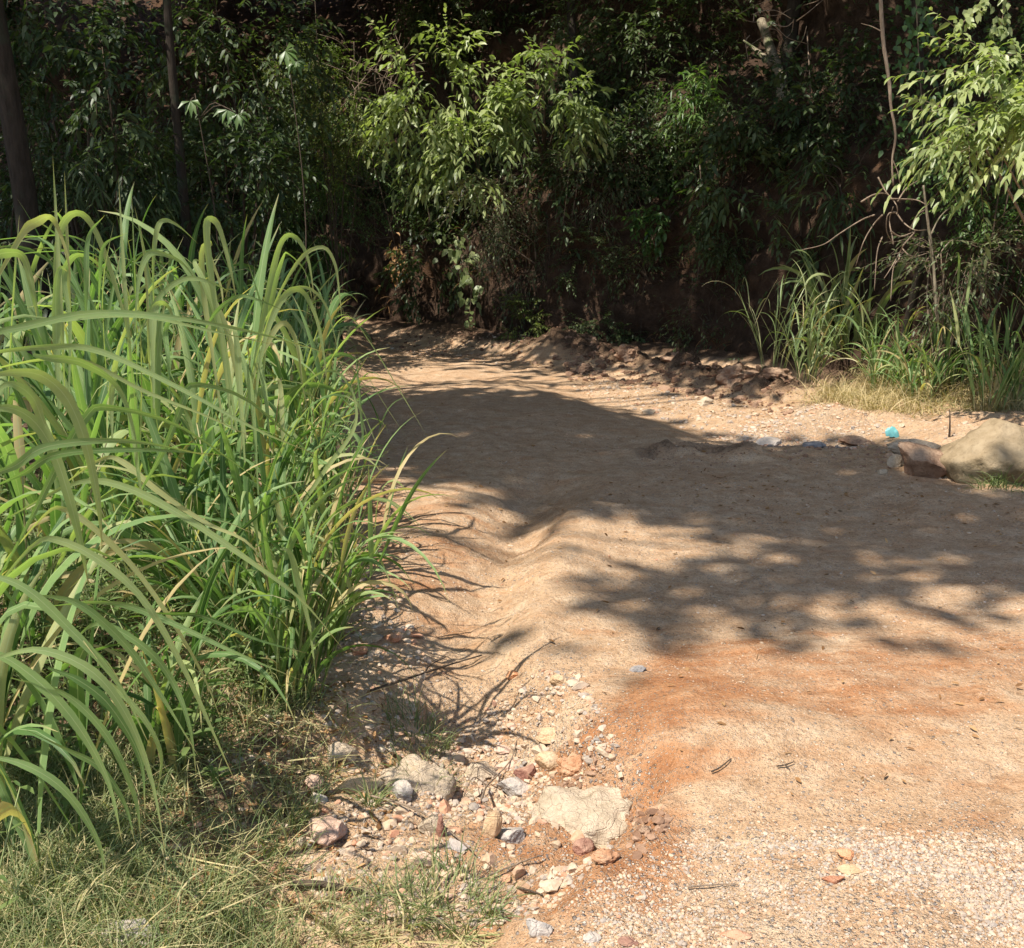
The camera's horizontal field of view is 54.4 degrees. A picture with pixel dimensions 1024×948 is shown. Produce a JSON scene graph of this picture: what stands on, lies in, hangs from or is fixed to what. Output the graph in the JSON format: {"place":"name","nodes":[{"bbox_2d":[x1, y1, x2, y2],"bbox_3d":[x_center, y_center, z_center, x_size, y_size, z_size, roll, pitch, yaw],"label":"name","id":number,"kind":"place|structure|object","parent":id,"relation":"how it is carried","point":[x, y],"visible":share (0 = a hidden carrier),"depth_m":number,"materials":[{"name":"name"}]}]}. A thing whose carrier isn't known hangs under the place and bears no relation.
{"place":"outdoors","nodes":[
{"label":"outdoors","id":0,"kind":"place"},
{"bbox_2d":[0,281,1023,947],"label":"ground","id":1,"kind":"structure","parent":0,"point":[472,697],"depth_m":3.77,"materials":[{"name":"soil"}]},
{"bbox_2d":[0,0,49,355],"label":"tree","id":2,"kind":"object","parent":1,"relation":"on","point":[19,163],"visible":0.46,"depth_m":8.44,"materials":[{"name":"brown plant"}]},
{"bbox_2d":[861,0,899,184],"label":"bare liana","id":3,"kind":"object","parent":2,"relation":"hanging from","point":[882,34],"visible":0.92,"depth_m":8.62,"materials":[{"name":"brown plant"}]},
{"bbox_2d":[0,62,108,344],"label":"shrub","id":4,"kind":"object","parent":1,"relation":"on","point":[29,117],"visible":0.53,"depth_m":9.37,"materials":[{"name":"green plant"}]},
{"bbox_2d":[0,200,158,436],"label":"grass clump","id":5,"kind":"object","parent":1,"relation":"on","point":[39,295],"visible":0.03,"depth_m":6.44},
{"bbox_2d":[0,0,178,326],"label":"understorey tree","id":6,"kind":"object","parent":1,"relation":"on","point":[20,34],"visible":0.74,"depth_m":10.45,"materials":[{"name":"green plant"}]},
{"bbox_2d":[0,258,182,518],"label":"grass clump","id":7,"kind":"object","parent":1,"relation":"on","point":[18,337],"visible":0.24,"depth_m":5.01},
{"bbox_2d":[0,106,189,320],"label":"shrub","id":8,"kind":"object","parent":1,"relation":"on","point":[95,196],"visible":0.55,"depth_m":9.72,"materials":[{"name":"green plant"}]},
{"bbox_2d":[0,765,190,947],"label":"grass tuft","id":9,"kind":"object","parent":1,"relation":"on","point":[93,843],"visible":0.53,"depth_m":2.54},
{"bbox_2d":[29,6,183,292],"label":"shrub","id":10,"kind":"object","parent":1,"relation":"on","point":[83,114],"visible":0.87,"depth_m":9.41,"materials":[{"name":"green plant"}]},
{"bbox_2d":[0,266,213,659],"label":"grass clump","id":11,"kind":"object","parent":1,"relation":"on","point":[16,487],"visible":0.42,"depth_m":3.36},
{"bbox_2d":[0,207,247,492],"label":"grass clump","id":12,"kind":"object","parent":1,"relation":"on","point":[41,365],"visible":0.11,"depth_m":5.27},
{"bbox_2d":[0,463,248,789],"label":"grass clump","id":13,"kind":"object","parent":1,"relation":"on","point":[27,695],"visible":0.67,"depth_m":2.66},
{"bbox_2d":[20,181,242,454],"bbox_3d":[-2.353,-0.939,6.444,1.196,1.841,1.284,9,16,33],"label":"grass clump","id":14,"kind":"object","parent":1,"relation":"on","point":[125,224],"visible":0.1,"depth_m":6.22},
{"bbox_2d":[0,165,286,559],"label":"grass clump","id":15,"kind":"object","parent":1,"relation":"on","point":[62,281],"visible":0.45,"depth_m":3.11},
{"bbox_2d":[0,494,293,888],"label":"grass clump","id":16,"kind":"object","parent":1,"relation":"on","point":[8,810],"visible":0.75,"depth_m":2.47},
{"bbox_2d":[0,194,318,598],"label":"grass clump","id":17,"kind":"object","parent":1,"relation":"on","point":[89,397],"visible":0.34,"depth_m":3.89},
{"bbox_2d":[21,493,297,780],"bbox_3d":[-1.047,0.521,2.895,0.972,0.887,0.768,10,16,36],"label":"grass clump","id":18,"kind":"object","parent":1,"relation":"on","point":[164,720],"visible":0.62,"depth_m":2.90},
{"bbox_2d":[24,224,317,513],"bbox_3d":[-1.688,-0.449,4.952,1.343,1.559,1.211,-7,15,-27],"label":"grass clump","id":19,"kind":"object","parent":1,"relation":"on","point":[146,385],"visible":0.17,"depth_m":4.93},
{"bbox_2d":[37,806,305,947],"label":"grass tuft","id":20,"kind":"object","parent":1,"relation":"on","point":[170,877],"visible":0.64,"depth_m":2.50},
{"bbox_2d":[0,214,352,881],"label":"grass clump","id":21,"kind":"object","parent":1,"relation":"on","point":[78,435],"visible":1,"depth_m":2.04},
{"bbox_2d":[80,196,276,423],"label":"grass clump","id":22,"kind":"object","parent":1,"relation":"on","point":[225,272],"visible":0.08,"depth_m":7.58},
{"bbox_2d":[163,0,194,309],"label":"tree","id":23,"kind":"object","parent":1,"relation":"on","point":[175,104],"visible":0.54,"depth_m":10.91,"materials":[{"name":"brown plant"}]},
{"bbox_2d":[0,431,360,909],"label":"weed undergrowth","id":24,"kind":"object","parent":1,"relation":"on","point":[184,751],"visible":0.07,"depth_m":3.35,"materials":[{"name":"green plant"}]},
{"bbox_2d":[109,214,283,468],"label":"grass clump","id":25,"kind":"object","parent":1,"relation":"on","point":[175,364],"visible":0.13,"depth_m":6.01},
{"bbox_2d":[32,277,360,641],"bbox_3d":[-1.015,-0.003,3.581,1.227,1.410,1.162,-9,16,-35],"label":"grass clump","id":26,"kind":"object","parent":1,"relation":"on","point":[171,487],"visible":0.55,"depth_m":3.62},
{"bbox_2d":[178,93,249,305],"bbox_3d":[-3.208,-2.679,11.062,0.729,2.956,0.267,0,13,0],"label":"palmate sapling","id":27,"kind":"object","parent":1,"relation":"on","point":[230,115],"visible":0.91,"depth_m":10.83,"materials":[{"name":"green plant"}]},
{"bbox_2d":[120,95,327,319],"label":"shrub","id":28,"kind":"object","parent":1,"relation":"on","point":[258,162],"visible":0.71,"depth_m":11.73,"materials":[{"name":"green plant"}]},
{"bbox_2d":[65,210,389,542],"bbox_3d":[-1.161,-0.339,4.472,1.427,1.670,1.307,8,15,32],"label":"grass clump","id":29,"kind":"object","parent":1,"relation":"on","point":[272,356],"visible":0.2,"depth_m":4.43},
{"bbox_2d":[156,204,322,424],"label":"grass clump","id":30,"kind":"object","parent":1,"relation":"on","point":[192,254],"visible":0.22,"depth_m":7.34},
{"bbox_2d":[100,0,378,333],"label":"understorey tree","id":31,"kind":"object","parent":1,"relation":"on","point":[225,87],"visible":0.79,"depth_m":12.56,"materials":[{"name":"green plant"}]},
{"bbox_2d":[163,762,339,904],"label":"grass tuft","id":32,"kind":"object","parent":1,"relation":"on","point":[270,853],"visible":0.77,"depth_m":2.82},
{"bbox_2d":[66,216,452,711],"bbox_3d":[-0.808,-0.004,3.372,1.372,1.694,1.146,-7,15,-27],"label":"grass clump","id":33,"kind":"object","parent":1,"relation":"on","point":[300,583],"visible":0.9,"depth_m":3.40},
{"bbox_2d":[0,464,532,947],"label":"short grass","id":34,"kind":"structure","parent":1,"relation":"on","point":[76,922],"depth_m":2.68,"materials":[{"name":"plant"}]},
{"bbox_2d":[212,748,342,835],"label":"grass tuft","id":35,"kind":"object","parent":1,"relation":"on","point":[292,819],"visible":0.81,"depth_m":2.98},
{"bbox_2d":[155,262,410,523],"bbox_3d":[-1.251,-0.436,5.261,1.390,1.466,1.496,0,13,0],"label":"grass clump","id":36,"kind":"object","parent":1,"relation":"on","point":[333,306],"visible":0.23,"depth_m":5.23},
{"bbox_2d":[221,164,357,307],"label":"shrub","id":37,"kind":"object","parent":1,"relation":"on","point":[296,245],"visible":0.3,"depth_m":15.79,"materials":[{"name":"green plant"}]},
{"bbox_2d":[210,216,374,438],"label":"grass clump","id":38,"kind":"object","parent":1,"relation":"on","point":[241,283],"visible":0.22,"depth_m":6.60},
{"bbox_2d":[279,43,306,278],"bbox_3d":[-2.368,-2.932,11.138,0.275,3.565,0.203,0,13,0],"label":"palmate sapling","id":39,"kind":"object","parent":1,"relation":"on","point":[295,64],"visible":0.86,"depth_m":10.84,"materials":[{"name":"green plant"}]},
{"bbox_2d":[243,241,367,394],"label":"grass clump","id":40,"kind":"object","parent":1,"relation":"on","point":[294,324],"visible":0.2,"depth_m":7.93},
{"bbox_2d":[235,852,397,947],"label":"grass tuft","id":41,"kind":"object","parent":1,"relation":"on","point":[329,898],"visible":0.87,"depth_m":2.62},
{"bbox_2d":[230,356,403,560],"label":"grass clump","id":42,"kind":"object","parent":1,"relation":"on","point":[362,452],"visible":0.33,"depth_m":4.98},
{"bbox_2d":[246,6,390,339],"bbox_3d":[-2.740,-4.240,14.398,2.044,4.770,2.018,0,13,0],"label":"shrub","id":43,"kind":"object","parent":1,"relation":"on","point":[357,112],"visible":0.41,"depth_m":14.39,"materials":[{"name":"green plant"}]},
{"bbox_2d":[207,436,431,648],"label":"grass clump","id":44,"kind":"object","parent":1,"relation":"on","point":[355,572],"visible":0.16,"depth_m":3.98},
{"bbox_2d":[264,347,388,498],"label":"grass clump","id":45,"kind":"object","parent":1,"relation":"on","point":[329,409],"visible":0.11,"depth_m":6.06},
{"bbox_2d":[308,815,347,848],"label":"rock","id":46,"kind":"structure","parent":1,"relation":"on","point":[326,839],"depth_m":2.92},
{"bbox_2d":[309,838,474,947],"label":"grass tuft","id":47,"kind":"object","parent":1,"relation":"on","point":[363,913],"visible":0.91,"depth_m":2.66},
{"bbox_2d":[358,672,464,759],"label":"grass tuft","id":48,"kind":"object","parent":1,"relation":"on","point":[417,719],"visible":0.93,"depth_m":3.73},
{"bbox_2d":[378,754,456,801],"bbox_3d":[-0.320,1.074,3.360,0.268,0.195,0.224,0,13,0],"label":"rock","id":49,"kind":"object","parent":1,"relation":"on","point":[426,770],"visible":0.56,"depth_m":3.31,"materials":[{"name":"stone"}]},
{"bbox_2d":[358,810,553,947],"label":"grass tuft","id":50,"kind":"object","parent":1,"relation":"on","point":[472,895],"visible":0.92,"depth_m":2.68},
{"bbox_2d":[0,334,1022,947],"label":"leaf litter","id":51,"kind":"object","parent":1,"relation":"on","point":[366,740],"visible":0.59,"depth_m":3.28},
{"bbox_2d":[493,289,551,343],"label":"shrub","id":52,"kind":"object","parent":1,"relation":"on","point":[535,325],"visible":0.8,"depth_m":14.46,"materials":[{"name":"green plant"}]},
{"bbox_2d":[531,785,631,847],"bbox_3d":[0.241,1.087,3.145,0.364,0.153,0.339,0,13,0],"label":"rock","id":53,"kind":"object","parent":1,"relation":"on","point":[596,814],"visible":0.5,"depth_m":3.09,"materials":[{"name":"stone"}]},
{"bbox_2d":[343,323,890,859],"bbox_3d":[0.743,-0.937,10.420,4.295,0.689,15.434,-3,13,-12],"label":"earth rubble","id":54,"kind":"object","parent":1,"relation":"on","point":[661,819],"visible":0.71,"depth_m":10.64,"materials":[{"name":"soil"}]},
{"bbox_2d":[705,249,857,367],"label":"grass clump","id":55,"kind":"object","parent":1,"relation":"on","point":[786,325],"visible":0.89,"depth_m":10.68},
{"bbox_2d":[770,284,869,382],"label":"grass clump","id":56,"kind":"object","parent":1,"relation":"on","point":[810,346],"visible":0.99,"depth_m":10.02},
{"bbox_2d":[760,223,937,374],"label":"grass clump","id":57,"kind":"object","parent":1,"relation":"on","point":[846,298],"visible":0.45,"depth_m":10.82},
{"bbox_2d":[815,279,902,363],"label":"grass clump","id":58,"kind":"object","parent":1,"relation":"on","point":[870,330],"visible":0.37,"depth_m":10.68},
{"bbox_2d":[828,282,934,393],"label":"grass clump","id":59,"kind":"object","parent":1,"relation":"on","point":[875,368],"visible":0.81,"depth_m":9.87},
{"bbox_2d":[775,346,1023,420],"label":"dry grass","id":60,"kind":"structure","parent":1,"relation":"on","point":[876,400],"depth_m":9.31,"materials":[{"name":"plant"}]},
{"bbox_2d":[899,0,933,369],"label":"vine clad trunk","id":61,"kind":"object","parent":1,"relation":"on","point":[918,281],"visible":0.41,"depth_m":9.60,"materials":[{"name":"brown plant"}]},
{"bbox_2d":[874,0,970,209],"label":"climbing vine","id":62,"kind":"object","parent":61,"relation":"attached to","point":[912,31],"visible":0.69,"depth_m":9.12,"materials":[{"name":"green plant"}]},
{"bbox_2d":[863,316,978,402],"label":"grass clump","id":63,"kind":"object","parent":1,"relation":"on","point":[911,370],"visible":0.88,"depth_m":9.32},
{"bbox_2d":[898,441,946,477],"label":"rock","id":64,"kind":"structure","parent":1,"relation":"on","point":[920,460],"depth_m":7.00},
{"bbox_2d":[856,202,1023,397],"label":"shrub","id":65,"kind":"object","parent":1,"relation":"on","point":[941,295],"visible":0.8,"depth_m":9.16,"materials":[{"name":"green plant"}]},
{"bbox_2d":[802,177,924,300],"bbox_3d":[3.202,-2.108,8.953,1.118,1.092,0.247,0,13,0],"label":"twig tangle","id":66,"kind":"object","parent":65,"relation":"hanging from","point":[903,222],"visible":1,"depth_m":8.91,"materials":[{"name":"brown plant"}]},
{"bbox_2d":[870,36,1023,269],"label":"understorey tree","id":67,"kind":"object","parent":1,"relation":"on","point":[957,145],"visible":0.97,"depth_m":7.47,"materials":[{"name":"green plant"}]},
{"bbox_2d":[894,21,1023,387],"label":"shrub","id":68,"kind":"object","parent":1,"relation":"on","point":[1012,186],"visible":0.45,"depth_m":9.07,"materials":[{"name":"green plant"}]},
{"bbox_2d":[908,300,1021,393],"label":"grass clump","id":69,"kind":"object","parent":1,"relation":"on","point":[950,373],"visible":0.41,"depth_m":9.44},
{"bbox_2d":[936,182,1023,373],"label":"shrub","id":70,"kind":"object","parent":1,"relation":"on","point":[1017,272],"visible":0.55,"depth_m":9.32,"materials":[{"name":"green plant"}]},
{"bbox_2d":[938,252,1023,411],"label":"grass clump","id":71,"kind":"object","parent":1,"relation":"on","point":[984,376],"visible":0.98,"depth_m":8.81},
{"bbox_2d":[939,418,1023,484],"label":"boulder","id":72,"kind":"object","parent":1,"relation":"on","point":[991,446],"visible":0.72,"depth_m":6.77,"materials":[{"name":"stone"}]},
{"bbox_2d":[956,292,1023,407],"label":"grass clump","id":73,"kind":"object","parent":1,"relation":"on","point":[1021,363],"visible":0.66,"depth_m":8.93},
{"bbox_2d":[0,66,1023,373],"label":"earth bank","id":74,"kind":"structure","parent":0,"point":[644,308],"depth_m":13.62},
{"bbox_2d":[0,86,334,395],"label":"undergrowth","id":75,"kind":"object","parent":74,"relation":"on","point":[50,268],"visible":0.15,"depth_m":14.31,"materials":[{"name":"green plant"}]},
{"bbox_2d":[257,103,408,338],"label":"shrub","id":76,"kind":"object","parent":74,"relation":"on","point":[346,193],"visible":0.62,"depth_m":14.84,"materials":[{"name":"green plant"}]},
{"bbox_2d":[330,157,437,274],"bbox_3d":[-1.880,-3.850,14.709,1.660,1.809,0.402,0,13,0],"label":"twig tangle","id":77,"kind":"object","parent":74,"relation":"attached to","point":[349,184],"visible":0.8,"depth_m":14.72,"materials":[{"name":"brown plant"}]},
{"bbox_2d":[372,212,470,330],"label":"shrub","id":78,"kind":"object","parent":74,"relation":"on","point":[413,271],"visible":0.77,"depth_m":16.47,"materials":[{"name":"green plant"}]},
{"bbox_2d":[387,177,462,247],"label":"shrub","id":79,"kind":"object","parent":74,"relation":"on","point":[441,219],"visible":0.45,"depth_m":16.90,"materials":[{"name":"green plant"}]},
{"bbox_2d":[339,3,549,213],"bbox_3d":[-0.442,-5.191,14.778,2.750,2.695,4.394,4,14,18],"label":"understorey tree","id":80,"kind":"object","parent":74,"relation":"on","point":[433,137],"visible":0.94,"depth_m":13.38,"materials":[{"name":"green plant"}]},
{"bbox_2d":[432,236,482,327],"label":"climbing vine","id":81,"kind":"object","parent":74,"relation":"attached to","point":[453,255],"visible":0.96,"depth_m":15.84,"materials":[{"name":"green plant"}]},
{"bbox_2d":[398,91,531,225],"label":"shrub","id":82,"kind":"object","parent":74,"relation":"on","point":[443,183],"visible":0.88,"depth_m":13.38,"materials":[{"name":"green plant"}]},
{"bbox_2d":[431,171,537,285],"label":"shrub","id":83,"kind":"object","parent":74,"relation":"on","point":[500,226],"visible":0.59,"depth_m":15.12,"materials":[{"name":"green plant"}]},
{"bbox_2d":[467,201,580,335],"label":"shrub","id":84,"kind":"object","parent":74,"relation":"on","point":[498,256],"visible":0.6,"depth_m":14.66,"materials":[{"name":"green plant"}]},
{"bbox_2d":[464,31,620,180],"bbox_3d":[0.536,-4.871,13.299,1.953,1.984,1.972,12,18,42],"label":"understorey tree","id":85,"kind":"object","parent":74,"relation":"on","point":[580,125],"visible":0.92,"depth_m":13.22,"materials":[{"name":"green plant"}]},
{"bbox_2d":[136,109,1023,386],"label":"bank rootlets","id":86,"kind":"object","parent":74,"relation":"on","point":[789,247],"visible":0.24,"depth_m":13.91,"materials":[{"name":"brown plant"}]},
{"bbox_2d":[526,126,654,250],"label":"shrub","id":87,"kind":"object","parent":74,"relation":"on","point":[576,164],"visible":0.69,"depth_m":13.85,"materials":[{"name":"green plant"}]},
{"bbox_2d":[547,211,634,304],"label":"shrub","id":88,"kind":"object","parent":74,"relation":"on","point":[573,264],"visible":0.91,"depth_m":14.08,"materials":[{"name":"green plant"}]},
{"bbox_2d":[559,303,648,345],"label":"shrub","id":89,"kind":"object","parent":74,"relation":"on","point":[619,332],"visible":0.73,"depth_m":13.98,"materials":[{"name":"green plant"}]},
{"bbox_2d":[560,100,698,214],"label":"shrub","id":90,"kind":"object","parent":74,"relation":"on","point":[654,179],"visible":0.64,"depth_m":13.83,"materials":[{"name":"green plant"}]},
{"bbox_2d":[587,232,693,320],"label":"shrub","id":91,"kind":"object","parent":74,"relation":"on","point":[636,262],"visible":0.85,"depth_m":13.76,"materials":[{"name":"green plant"}]},
{"bbox_2d":[539,0,756,125],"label":"understorey tree","id":92,"kind":"object","parent":74,"relation":"on","point":[584,28],"visible":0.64,"depth_m":15.05,"materials":[{"name":"green plant"}]},
{"bbox_2d":[605,169,716,273],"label":"shrub","id":93,"kind":"object","parent":74,"relation":"on","point":[658,229],"visible":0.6,"depth_m":13.48,"materials":[{"name":"green plant"}]},
{"bbox_2d":[641,62,733,182],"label":"shrub","id":94,"kind":"object","parent":74,"relation":"on","point":[692,105],"visible":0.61,"depth_m":13.49,"materials":[{"name":"green plant"}]},
{"bbox_2d":[654,254,739,352],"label":"shrub","id":95,"kind":"object","parent":74,"relation":"on","point":[703,335],"visible":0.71,"depth_m":13.12,"materials":[{"name":"green plant"}]},
{"bbox_2d":[674,207,765,294],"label":"shrub","id":96,"kind":"object","parent":74,"relation":"on","point":[717,251],"visible":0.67,"depth_m":12.77,"materials":[{"name":"green plant"}]},
{"bbox_2d":[655,111,815,249],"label":"shrub","id":97,"kind":"object","parent":74,"relation":"on","point":[718,195],"visible":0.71,"depth_m":12.66,"materials":[{"name":"green plant"}]},
{"bbox_2d":[743,17,786,97],"bbox_3d":[3.672,-5.786,14.095,0.302,1.493,1.792,-1,13,-5],"label":"broken trunk","id":98,"kind":"object","parent":74,"relation":"on","point":[768,42],"visible":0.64,"depth_m":14.28,"materials":[{"name":"brown plant"}]},
{"bbox_2d":[696,49,842,184],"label":"shrub","id":99,"kind":"object","parent":74,"relation":"on","point":[732,143],"visible":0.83,"depth_m":12.44,"materials":[{"name":"green plant"}]},
{"bbox_2d":[730,170,838,299],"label":"shrub","id":100,"kind":"object","parent":74,"relation":"on","point":[775,207],"visible":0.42,"depth_m":11.75,"materials":[{"name":"green plant"}]},
{"bbox_2d":[752,25,900,176],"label":"shrub","id":101,"kind":"object","parent":74,"relation":"on","point":[811,107],"visible":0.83,"depth_m":11.85,"materials":[{"name":"green plant"}]},
{"bbox_2d":[771,135,885,265],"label":"shrub","id":102,"kind":"object","parent":74,"relation":"on","point":[828,210],"visible":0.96,"depth_m":11.04,"materials":[{"name":"green plant"}]},
{"bbox_2d":[884,7,1023,208],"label":"understorey tree","id":103,"kind":"object","parent":74,"relation":"on","point":[985,79],"visible":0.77,"depth_m":7.57,"materials":[{"name":"green plant"}]},
{"bbox_2d":[0,0,1023,251],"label":"hillside","id":104,"kind":"structure","parent":0,"point":[820,19],"depth_m":16.13,"materials":[{"name":"plant"}]},
{"bbox_2d":[384,0,547,80],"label":"understorey tree","id":105,"kind":"object","parent":104,"relation":"on","point":[425,7],"visible":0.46,"depth_m":19.04,"materials":[{"name":"green plant"}]},
{"bbox_2d":[566,0,578,141],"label":"tree","id":106,"kind":"object","parent":104,"relation":"on","point":[572,74],"visible":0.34,"depth_m":15.06,"materials":[{"name":"brown plant"}]},
{"bbox_2d":[780,0,801,86],"bbox_3d":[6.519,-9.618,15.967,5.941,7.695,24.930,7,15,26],"label":"tree","id":107,"kind":"object","parent":104,"relation":"on","point":[792,5],"visible":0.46,"depth_m":13.79,"materials":[{"name":"brown plant"}]},
{"bbox_2d":[4,333,1023,947],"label":"gravel","id":108,"kind":"structure","parent":0,"point":[550,883],"depth_m":2.81,"materials":[{"name":"gravel"}]},
{"bbox_2d":[322,327,1023,947],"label":"dirt road","id":109,"kind":"structure","parent":0,"point":[652,717],"depth_m":4.30,"materials":[{"name":"soil"}]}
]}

